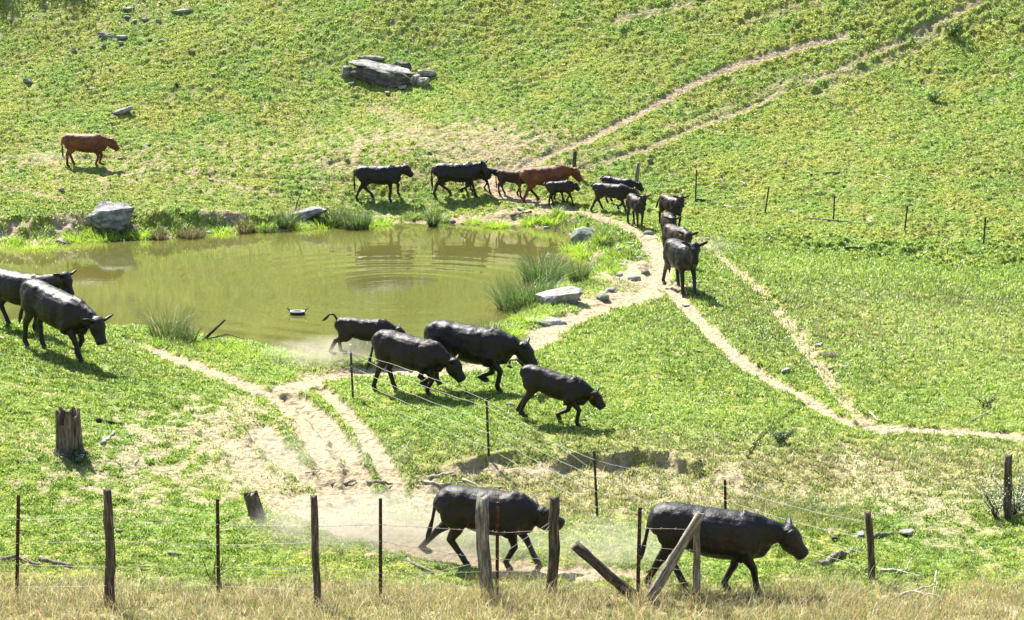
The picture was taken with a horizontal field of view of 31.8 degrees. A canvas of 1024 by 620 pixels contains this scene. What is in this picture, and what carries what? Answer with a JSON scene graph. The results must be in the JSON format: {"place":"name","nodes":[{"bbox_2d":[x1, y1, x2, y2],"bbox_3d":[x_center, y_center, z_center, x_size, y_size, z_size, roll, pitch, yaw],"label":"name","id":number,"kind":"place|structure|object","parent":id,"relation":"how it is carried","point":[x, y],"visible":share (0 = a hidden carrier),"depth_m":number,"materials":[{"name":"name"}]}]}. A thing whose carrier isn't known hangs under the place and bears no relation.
{"place":"outdoors","nodes":[
{"label":"outdoors","id":0,"kind":"place"},
{"bbox_2d":[0,223,593,357],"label":"pond water","id":1,"kind":"structure","parent":0,"point":[412,279],"depth_m":54.80,"materials":[{"name":"liquid"}]},
{"bbox_2d":[256,222,279,232],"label":"rush clump","id":2,"kind":"object","parent":1,"relation":"in","point":[265,230],"visible":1,"depth_m":63.35,"materials":[{"name":"green plant"}]},
{"bbox_2d":[287,307,306,314],"bbox_3d":[-5.816,0.040,48.793,0.561,0.226,0.273,0,11,0],"label":"floating tub","id":3,"kind":"object","parent":1,"relation":"on","point":[297,312],"visible":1,"depth_m":48.73,"materials":[{"name":"metal"}]},
{"bbox_2d":[332,317,391,348],"bbox_3d":[-3.453,0.559,44.872,2.025,0.796,1.952,0,11,0],"label":"water splash","id":4,"kind":"object","parent":1,"relation":"in","point":[356,342],"visible":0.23,"depth_m":44.69,"materials":[{"name":"beige liquid"}]},
{"bbox_2d":[414,201,453,226],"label":"rush clump","id":5,"kind":"object","parent":1,"relation":"in","point":[433,220],"visible":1,"depth_m":64.76,"materials":[{"name":"green plant"}]},
{"bbox_2d":[0,0,1023,619],"bbox_3d":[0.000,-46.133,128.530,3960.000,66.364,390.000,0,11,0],"label":"ground","id":6,"kind":"structure","parent":0,"point":[290,400],"depth_m":68.48,"materials":[{"name":"plant"}]},
{"bbox_2d":[0,230,24,248],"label":"grass tuft","id":7,"kind":"object","parent":6,"relation":"on","point":[3,240],"visible":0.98,"depth_m":60.41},
{"bbox_2d":[0,554,40,564],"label":"fallen branch","id":8,"kind":"object","parent":6,"relation":"on","point":[25,559],"visible":0.88,"depth_m":28.00,"materials":[{"name":"grey wood"}]},
{"bbox_2d":[5,224,65,249],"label":"grass tuft","id":9,"kind":"object","parent":6,"relation":"on","point":[38,239],"visible":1,"depth_m":60.55,"materials":[{"name":"plant"}]},
{"bbox_2d":[0,268,76,332],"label":"cow","id":10,"kind":"object","parent":6,"relation":"on","point":[11,282],"visible":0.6,"depth_m":40.54},
{"bbox_2d":[38,555,72,566],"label":"fallen branch","id":11,"kind":"object","parent":6,"relation":"on","point":[43,559],"visible":0.97,"depth_m":28.02,"materials":[{"name":"grey wood"}]},
{"bbox_2d":[18,279,113,363],"bbox_3d":[-9.691,0.242,38.783,2.546,1.680,0.773,7,13,31],"label":"cow","id":12,"kind":"object","parent":6,"relation":"on","point":[68,314],"visible":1,"depth_m":38.46},
{"bbox_2d":[54,405,87,457],"bbox_3d":[-7.953,2.194,32.404,0.720,0.910,0.729,0,11,0],"label":"tree stump","id":13,"kind":"object","parent":6,"relation":"on","point":[68,429],"visible":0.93,"depth_m":32.22,"materials":[{"name":"brown wood"}]},
{"bbox_2d":[53,444,98,463],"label":"shrub","id":14,"kind":"object","parent":6,"relation":"on","point":[76,457],"visible":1,"depth_m":32.08,"materials":[{"name":"green plant"}]},
{"bbox_2d":[61,228,90,243],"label":"grass tuft","id":15,"kind":"object","parent":6,"relation":"on","point":[66,237],"visible":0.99,"depth_m":61.28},
{"bbox_2d":[61,133,119,167],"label":"cow","id":16,"kind":"object","parent":6,"relation":"on","point":[96,144],"visible":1,"depth_m":68.63},
{"bbox_2d":[78,225,125,242],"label":"grass tuft","id":17,"kind":"object","parent":6,"relation":"on","point":[97,235],"visible":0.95,"depth_m":61.61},
{"bbox_2d":[87,201,133,232],"bbox_3d":[-13.863,-3.124,62.166,1.587,1.064,1.033,5,18,5],"label":"boulder","id":18,"kind":"object","parent":6,"relation":"on","point":[110,216],"visible":0.99,"depth_m":61.86,"materials":[{"name":"stone"}]},
{"bbox_2d":[100,224,137,241],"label":"grass tuft","id":19,"kind":"object","parent":6,"relation":"on","point":[125,237],"visible":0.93,"depth_m":61.78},
{"bbox_2d":[111,106,133,114],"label":"rock","id":20,"kind":"object","parent":6,"relation":"on","point":[124,110],"visible":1,"depth_m":74.52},
{"bbox_2d":[121,223,156,239],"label":"grass tuft","id":21,"kind":"object","parent":6,"relation":"on","point":[143,234],"visible":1,"depth_m":61.91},
{"bbox_2d":[134,334,168,349],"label":"grass tuft","id":22,"kind":"object","parent":6,"relation":"on","point":[151,339],"visible":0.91,"depth_m":42.58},
{"bbox_2d":[146,225,169,239],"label":"rush clump","id":23,"kind":"object","parent":6,"relation":"on","point":[160,235],"visible":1,"depth_m":61.80,"materials":[{"name":"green plant"}]},
{"bbox_2d":[134,301,208,339],"bbox_3d":[-8.309,0.204,43.270,2.014,0.994,2.268,-7,13,-33],"label":"rush clump","id":24,"kind":"object","parent":6,"relation":"on","point":[160,331],"visible":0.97,"depth_m":43.21,"materials":[{"name":"green plant"}]},
{"bbox_2d":[153,211,190,236],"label":"grass tuft","id":25,"kind":"object","parent":6,"relation":"on","point":[174,216],"visible":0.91,"depth_m":62.77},
{"bbox_2d":[171,317,207,341],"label":"rush clump","id":26,"kind":"object","parent":6,"relation":"on","point":[190,336],"visible":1,"depth_m":42.86,"materials":[{"name":"green plant"}]},
{"bbox_2d":[171,222,212,238],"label":"rush clump","id":27,"kind":"object","parent":6,"relation":"on","point":[192,234],"visible":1,"depth_m":62.17,"materials":[{"name":"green plant"}]},
{"bbox_2d":[192,544,238,583],"bbox_3d":[-4.462,3.887,27.196,0.545,0.685,0.720,-5,12,-26],"label":"shrub","id":28,"kind":"object","parent":6,"relation":"on","point":[223,564],"visible":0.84,"depth_m":27.23,"materials":[{"name":"green plant"}]},
{"bbox_2d":[192,334,251,350],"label":"grass tuft","id":29,"kind":"object","parent":6,"relation":"on","point":[217,341],"visible":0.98,"depth_m":42.81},
{"bbox_2d":[202,319,242,339],"bbox_3d":[-6.924,0.491,43.073,1.021,0.547,0.135,-1,11,-3],"label":"leaning snag","id":30,"kind":"object","parent":6,"relation":"on","point":[214,329],"visible":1,"depth_m":43.04,"materials":[{"name":"brown wood"}]},
{"bbox_2d":[206,217,239,236],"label":"grass tuft","id":31,"kind":"object","parent":6,"relation":"on","point":[227,230],"visible":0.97,"depth_m":63.13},
{"bbox_2d":[231,213,261,233],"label":"rush clump","id":32,"kind":"object","parent":6,"relation":"on","point":[242,227],"visible":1,"depth_m":63.28,"materials":[{"name":"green plant"}]},
{"bbox_2d":[243,490,265,518],"bbox_3d":[-4.306,3.299,30.487,0.397,0.516,0.390,7,13,31],"label":"tree stump","id":33,"kind":"object","parent":6,"relation":"on","point":[253,505],"visible":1,"depth_m":30.38,"materials":[{"name":"wood"}]},
{"bbox_2d":[238,207,277,231],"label":"grass tuft","id":34,"kind":"object","parent":6,"relation":"on","point":[249,211],"visible":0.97,"depth_m":64.08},
{"bbox_2d":[215,340,306,360],"bbox_3d":[-5.880,1.052,42.199,2.414,0.653,2.406,0,11,0],"label":"grass tuft","id":35,"kind":"object","parent":6,"relation":"on","point":[242,352],"visible":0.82,"depth_m":42.13,"materials":[{"name":"plant"}]},
{"bbox_2d":[269,203,307,229],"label":"rush clump","id":36,"kind":"object","parent":6,"relation":"on","point":[284,222],"visible":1,"depth_m":63.89,"materials":[{"name":"green plant"}]},
{"bbox_2d":[289,216,311,230],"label":"grass tuft","id":37,"kind":"object","parent":6,"relation":"on","point":[299,226],"visible":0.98,"depth_m":64.04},
{"bbox_2d":[293,206,326,221],"bbox_3d":[-7.359,-3.452,65.000,1.418,0.443,0.821,-14,13,-5],"label":"rock slab","id":38,"kind":"object","parent":6,"relation":"on","point":[312,211],"visible":0.88,"depth_m":64.69,"materials":[{"name":"stone"}]},
{"bbox_2d":[282,344,362,378],"bbox_3d":[-4.298,1.326,40.554,1.758,1.032,1.979,-5,12,-22],"label":"rush clump","id":39,"kind":"object","parent":6,"relation":"on","point":[319,366],"visible":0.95,"depth_m":40.60,"materials":[{"name":"green plant"}]},
{"bbox_2d":[308,215,337,229],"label":"grass tuft","id":40,"kind":"object","parent":6,"relation":"on","point":[314,225],"visible":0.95,"depth_m":64.49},
{"bbox_2d":[317,200,356,226],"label":"rush clump","id":41,"kind":"object","parent":6,"relation":"on","point":[332,218],"visible":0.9,"depth_m":64.69,"materials":[{"name":"green plant"}]},
{"bbox_2d":[342,65,352,77],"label":"rock","id":42,"kind":"object","parent":6,"relation":"on","point":[346,69],"visible":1,"depth_m":78.04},
{"bbox_2d":[0,488,700,608],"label":"barbed wire fence","id":43,"kind":"object","parent":6,"relation":"on","point":[483,557],"visible":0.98,"depth_m":26.19,"materials":[{"name":"wood"}]},
{"bbox_2d":[329,203,380,229],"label":"rush clump","id":44,"kind":"object","parent":6,"relation":"on","point":[362,222],"visible":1,"depth_m":64.18,"materials":[{"name":"green plant"}]},
{"bbox_2d":[322,313,405,358],"bbox_3d":[-3.361,0.633,41.365,1.998,1.136,0.600,0,11,2],"label":"calf","id":45,"kind":"object","parent":6,"relation":"on","point":[348,328],"visible":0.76,"depth_m":41.18},
{"bbox_2d":[358,55,384,60],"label":"rock","id":46,"kind":"object","parent":6,"relation":"on","point":[372,58],"visible":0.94,"depth_m":79.15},
{"bbox_2d":[348,67,410,87],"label":"boulder","id":47,"kind":"object","parent":6,"relation":"on","point":[370,76],"visible":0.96,"depth_m":77.62,"materials":[{"name":"stone"}]},
{"bbox_2d":[349,59,413,76],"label":"rock slab","id":48,"kind":"object","parent":47,"relation":"on","point":[382,68],"visible":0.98,"depth_m":77.88,"materials":[{"name":"stone"}]},
{"bbox_2d":[370,213,395,226],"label":"grass tuft","id":49,"kind":"object","parent":6,"relation":"on","point":[380,221],"visible":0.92,"depth_m":65.27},
{"bbox_2d":[353,163,413,201],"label":"cow","id":50,"kind":"object","parent":6,"relation":"on","point":[367,175],"visible":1,"depth_m":67.42},
{"bbox_2d":[394,61,411,70],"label":"rock","id":51,"kind":"object","parent":6,"relation":"on","point":[403,64],"visible":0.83,"depth_m":78.61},
{"bbox_2d":[401,209,422,220],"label":"grass tuft","id":52,"kind":"object","parent":6,"relation":"on","point":[411,216],"visible":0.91,"depth_m":66.13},
{"bbox_2d":[367,329,465,395],"bbox_3d":[-2.026,1.123,37.930,2.239,1.350,0.691,4,12,20],"label":"cow","id":53,"kind":"object","parent":6,"relation":"on","point":[430,358],"visible":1,"depth_m":37.69},
{"bbox_2d":[405,557,434,573],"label":"fallen branch","id":54,"kind":"object","parent":6,"relation":"on","point":[407,559],"visible":0.9,"depth_m":28.40,"materials":[{"name":"grey wood"}]},
{"bbox_2d":[416,77,429,86],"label":"rock","id":55,"kind":"object","parent":6,"relation":"on","point":[423,81],"visible":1,"depth_m":77.63,"materials":[{"name":"stone"}]},
{"bbox_2d":[417,70,435,76],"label":"rock","id":56,"kind":"object","parent":6,"relation":"on","point":[426,73],"visible":1,"depth_m":78.20,"materials":[{"name":"stone"}]},
{"bbox_2d":[431,159,488,196],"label":"cow","id":57,"kind":"object","parent":6,"relation":"on","point":[468,173],"visible":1,"depth_m":67.61},
{"bbox_2d":[462,216,481,225],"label":"grass tuft","id":58,"kind":"object","parent":6,"relation":"on","point":[476,220],"visible":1,"depth_m":65.26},
{"bbox_2d":[417,320,537,391],"bbox_3d":[-0.728,0.985,38.424,2.640,1.488,0.796,3,11,14],"label":"cow","id":59,"kind":"object","parent":6,"relation":"on","point":[493,349],"visible":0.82,"depth_m":38.13},
{"bbox_2d":[462,167,497,194],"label":"calf","id":60,"kind":"object","parent":6,"relation":"on","point":[489,175],"visible":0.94,"depth_m":68.02},
{"bbox_2d":[466,316,511,330],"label":"rush clump","id":61,"kind":"object","parent":6,"relation":"on","point":[483,325],"visible":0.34,"depth_m":44.02,"materials":[{"name":"green plant"}]},
{"bbox_2d":[418,485,564,570],"bbox_3d":[-0.349,3.434,28.459,2.351,1.316,0.601,1,11,7],"label":"cow","id":62,"kind":"object","parent":6,"relation":"on","point":[454,506],"visible":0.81,"depth_m":28.23},
{"bbox_2d":[478,216,513,229],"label":"grass tuft","id":63,"kind":"object","parent":6,"relation":"on","point":[492,225],"visible":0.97,"depth_m":64.56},
{"bbox_2d":[0,0,1009,613],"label":"yellow flowers","id":64,"kind":"object","parent":6,"relation":"on","point":[406,426],"visible":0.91,"depth_m":40.13,"materials":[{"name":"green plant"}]},
{"bbox_2d":[495,169,526,198],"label":"calf","id":65,"kind":"object","parent":6,"relation":"on","point":[505,176],"visible":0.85,"depth_m":67.77},
{"bbox_2d":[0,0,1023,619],"bbox_3d":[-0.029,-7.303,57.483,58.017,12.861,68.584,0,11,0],"label":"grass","id":66,"kind":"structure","parent":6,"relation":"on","point":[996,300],"depth_m":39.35,"materials":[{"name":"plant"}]},
{"bbox_2d":[0,550,1023,619],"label":"dry grass","id":67,"kind":"structure","parent":6,"relation":"on","point":[856,597],"depth_m":26.03,"materials":[{"name":"plant"}]},
{"bbox_2d":[490,322,533,340],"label":"grass tuft","id":68,"kind":"object","parent":6,"relation":"on","point":[515,333],"visible":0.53,"depth_m":44.11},
{"bbox_2d":[469,261,577,312],"bbox_3d":[0.334,-0.696,49.633,3.358,1.429,3.463,0,11,0],"label":"rush clump","id":69,"kind":"object","parent":6,"relation":"on","point":[514,301],"visible":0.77,"depth_m":49.37,"materials":[{"name":"green plant"}]},
{"bbox_2d":[503,306,550,323],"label":"grass tuft","id":70,"kind":"object","parent":6,"relation":"on","point":[541,315],"visible":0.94,"depth_m":45.72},
{"bbox_2d":[514,212,545,226],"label":"grass tuft","id":71,"kind":"object","parent":6,"relation":"on","point":[530,222],"visible":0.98,"depth_m":64.97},
{"bbox_2d":[499,241,579,282],"bbox_3d":[0.959,-1.435,53.933,3.003,1.226,2.944,-3,11,-15],"label":"rush clump","id":72,"kind":"object","parent":6,"relation":"on","point":[524,267],"visible":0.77,"depth_m":53.72,"materials":[{"name":"green plant"}]},
{"bbox_2d":[56,228,1023,576],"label":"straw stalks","id":73,"kind":"object","parent":6,"relation":"on","point":[666,448],"visible":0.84,"depth_m":33.45,"materials":[{"name":"beige plant"}]},
{"bbox_2d":[525,317,566,326],"bbox_3d":[0.828,0.322,45.718,1.114,0.208,0.669,4,11,3],"label":"rock slab","id":74,"kind":"object","parent":6,"relation":"on","point":[556,321],"visible":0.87,"depth_m":45.58,"materials":[{"name":"stone"}]},
{"bbox_2d":[519,164,582,202],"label":"cow","id":75,"kind":"object","parent":6,"relation":"on","point":[532,177],"visible":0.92,"depth_m":66.71},
{"bbox_2d":[534,205,573,226],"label":"grass tuft","id":76,"kind":"object","parent":6,"relation":"on","point":[548,220],"visible":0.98,"depth_m":64.75,"materials":[{"name":"plant"}]},
{"bbox_2d":[507,358,605,426],"bbox_3d":[0.868,1.641,35.609,2.038,1.295,0.614,3,12,17],"label":"calf","id":77,"kind":"object","parent":6,"relation":"on","point":[574,392],"visible":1,"depth_m":35.42},
{"bbox_2d":[535,286,583,304],"bbox_3d":[1.298,-0.296,48.114,1.288,0.528,0.873,-9,12,-6],"label":"rock slab","id":78,"kind":"object","parent":6,"relation":"on","point":[571,295],"visible":0.85,"depth_m":47.82,"materials":[{"name":"stone"}]},
{"bbox_2d":[543,180,579,206],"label":"calf","id":79,"kind":"object","parent":6,"relation":"on","point":[568,187],"visible":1,"depth_m":66.29},
{"bbox_2d":[555,237,587,252],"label":"grass tuft","id":80,"kind":"object","parent":6,"relation":"on","point":[565,248],"visible":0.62,"depth_m":59.41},
{"bbox_2d":[554,213,596,232],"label":"grass tuft","id":81,"kind":"object","parent":6,"relation":"on","point":[566,227],"visible":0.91,"depth_m":63.33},
{"bbox_2d":[556,255,598,282],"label":"rush clump","id":82,"kind":"object","parent":6,"relation":"on","point":[573,273],"visible":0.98,"depth_m":50.90,"materials":[{"name":"green plant"}]},
{"bbox_2d":[285,343,875,579],"bbox_3d":[0.171,2.423,33.199,0.996,1.705,15.716,-10,15,-41],"label":"wire fence","id":83,"kind":"object","parent":6,"relation":"on","point":[870,553],"visible":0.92,"depth_m":31.12,"materials":[{"name":"metal"}]},
{"bbox_2d":[570,226,595,245],"bbox_3d":[2.435,-2.397,60.844,0.959,0.874,0.937,8,11,-2],"label":"boulder","id":84,"kind":"object","parent":6,"relation":"on","point":[581,233],"visible":0.56,"depth_m":60.51,"materials":[{"name":"stone"}]},
{"bbox_2d":[564,231,607,258],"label":"grass tuft","id":85,"kind":"object","parent":6,"relation":"on","point":[578,253],"visible":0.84,"depth_m":58.33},
{"bbox_2d":[583,221,621,251],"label":"grass tuft","id":86,"kind":"object","parent":6,"relation":"on","point":[598,235],"visible":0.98,"depth_m":58.35,"materials":[{"name":"plant"}]},
{"bbox_2d":[596,293,608,300],"bbox_3d":[2.445,-0.344,48.644,0.354,0.243,0.462,2,11,11],"label":"stone","id":87,"kind":"object","parent":6,"relation":"on","point":[602,296],"visible":1,"depth_m":48.49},
{"bbox_2d":[571,541,643,600],"bbox_3d":[1.400,3.857,26.309,1.315,0.203,0.230,41,10,-5],"label":"leaning post","id":88,"kind":"object","parent":6,"relation":"on","point":[583,552],"visible":0.93,"depth_m":26.23,"materials":[{"name":"brown wood"}]},
{"bbox_2d":[591,219,624,232],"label":"grass tuft","id":89,"kind":"object","parent":6,"relation":"on","point":[607,225],"visible":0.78,"depth_m":61.14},
{"bbox_2d":[594,255,628,275],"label":"grass tuft","id":90,"kind":"object","parent":6,"relation":"on","point":[614,266],"visible":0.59,"depth_m":53.98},
{"bbox_2d":[595,242,630,260],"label":"grass tuft","id":91,"kind":"object","parent":6,"relation":"on","point":[607,252],"visible":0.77,"depth_m":55.91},
{"bbox_2d":[590,183,637,211],"bbox_3d":[3.692,-4.024,64.885,1.849,1.098,0.598,5,12,25],"label":"calf","id":92,"kind":"object","parent":6,"relation":"on","point":[620,192],"visible":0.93,"depth_m":64.71},
{"bbox_2d":[596,274,644,292],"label":"grass tuft","id":93,"kind":"object","parent":6,"relation":"on","point":[619,279],"visible":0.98,"depth_m":50.59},
{"bbox_2d":[600,176,643,201],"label":"calf","id":94,"kind":"object","parent":6,"relation":"on","point":[629,182],"visible":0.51,"depth_m":66.63},
{"bbox_2d":[608,244,651,261],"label":"grass tuft","id":95,"kind":"object","parent":6,"relation":"on","point":[628,253],"visible":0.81,"depth_m":55.35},
{"bbox_2d":[625,193,651,228],"bbox_3d":[4.279,-3.438,61.785,0.594,1.212,1.438,-4,12,-20],"label":"calf","id":96,"kind":"object","parent":6,"relation":"on","point":[636,203],"visible":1,"depth_m":61.54},
{"bbox_2d":[660,212,682,246],"bbox_3d":[4.955,-2.470,56.738,0.629,1.174,1.606,-1,11,-4],"label":"calf","id":97,"kind":"object","parent":6,"relation":"on","point":[668,218],"visible":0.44,"depth_m":56.35},
{"bbox_2d":[656,194,689,225],"bbox_3d":[5.425,-3.439,61.916,0.632,1.230,1.951,-5,12,-24],"label":"calf","id":98,"kind":"object","parent":6,"relation":"on","point":[673,205],"visible":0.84,"depth_m":61.46},
{"bbox_2d":[645,511,705,602],"bbox_3d":[2.349,3.614,26.112,0.169,1.631,0.215,29,10,-4],"label":"brace pole","id":99,"kind":"object","parent":6,"relation":"on","point":[665,572],"visible":0.96,"depth_m":26.05,"materials":[{"name":"grey wood"}]},
{"bbox_2d":[662,224,698,242],"bbox_3d":[4.940,-1.892,53.721,0.554,1.299,1.922,-4,12,-18],"label":"calf","id":100,"kind":"object","parent":6,"relation":"on","point":[682,233],"visible":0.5,"depth_m":53.30},
{"bbox_2d":[661,238,708,296],"bbox_3d":[4.708,-1.250,49.839,0.728,1.614,2.448,-3,11,-15],"label":"cow","id":101,"kind":"object","parent":6,"relation":"on","point":[681,257],"visible":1,"depth_m":49.37},
{"bbox_2d":[641,501,808,594],"bbox_3d":[3.151,3.573,26.893,2.537,1.406,0.723,1,11,5],"label":"cow","id":102,"kind":"object","parent":6,"relation":"on","point":[737,537],"visible":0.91,"depth_m":26.65},
{"bbox_2d":[718,484,824,526],"bbox_3d":[4.441,3.388,31.159,2.089,0.463,2.060,3,11,13],"label":"grass tuft","id":103,"kind":"object","parent":6,"relation":"on","point":[771,505],"visible":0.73,"depth_m":31.46,"materials":[{"name":"plant"}]},
{"bbox_2d":[768,425,794,442],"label":"shrub","id":104,"kind":"object","parent":6,"relation":"on","point":[784,437],"visible":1,"depth_m":34.97,"materials":[{"name":"green plant"}]},
{"bbox_2d":[767,484,871,533],"bbox_3d":[5.269,3.400,30.918,2.110,0.533,2.129,0,11,0],"label":"grass tuft","id":105,"kind":"object","parent":6,"relation":"on","point":[829,514],"visible":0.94,"depth_m":31.04,"materials":[{"name":"plant"}]},
{"bbox_2d":[817,548,853,565],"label":"fallen branch","id":106,"kind":"object","parent":6,"relation":"on","point":[836,554],"visible":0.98,"depth_m":28.79,"materials":[{"name":"grey wood"}]},
{"bbox_2d":[881,558,921,576],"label":"fallen branch","id":107,"kind":"object","parent":6,"relation":"on","point":[902,570],"visible":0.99,"depth_m":28.10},
{"bbox_2d":[896,570,942,596],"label":"fallen branch","id":108,"kind":"object","parent":6,"relation":"on","point":[906,592],"visible":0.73,"depth_m":26.97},
{"bbox_2d":[925,90,943,102],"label":"shrub","id":109,"kind":"object","parent":6,"relation":"on","point":[935,95],"visible":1,"depth_m":77.46,"materials":[{"name":"green plant"}]},
{"bbox_2d":[942,19,965,34],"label":"shrub","id":110,"kind":"object","parent":6,"relation":"on","point":[955,29],"visible":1,"depth_m":81.62,"materials":[{"name":"green plant"}]},
{"bbox_2d":[974,394,997,406],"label":"shrub","id":111,"kind":"object","parent":6,"relation":"on","point":[986,404],"visible":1,"depth_m":38.44,"materials":[{"name":"green plant"}]},
{"bbox_2d":[973,477,1013,519],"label":"shrub","id":112,"kind":"object","parent":6,"relation":"on","point":[995,512],"visible":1,"depth_m":30.76,"materials":[{"name":"green plant"}]},
{"bbox_2d":[986,463,1023,514],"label":"shrub","id":113,"kind":"object","parent":6,"relation":"on","point":[1017,507],"visible":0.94,"depth_m":30.91,"materials":[{"name":"green plant"}]},
{"bbox_2d":[1002,454,1012,519],"bbox_3d":[8.461,3.044,30.702,0.186,1.211,0.151,0,11,0],"label":"fence post","id":114,"kind":"object","parent":6,"relation":"on","point":[1007,503],"visible":0.99,"depth_m":30.65,"materials":[{"name":"wood"}]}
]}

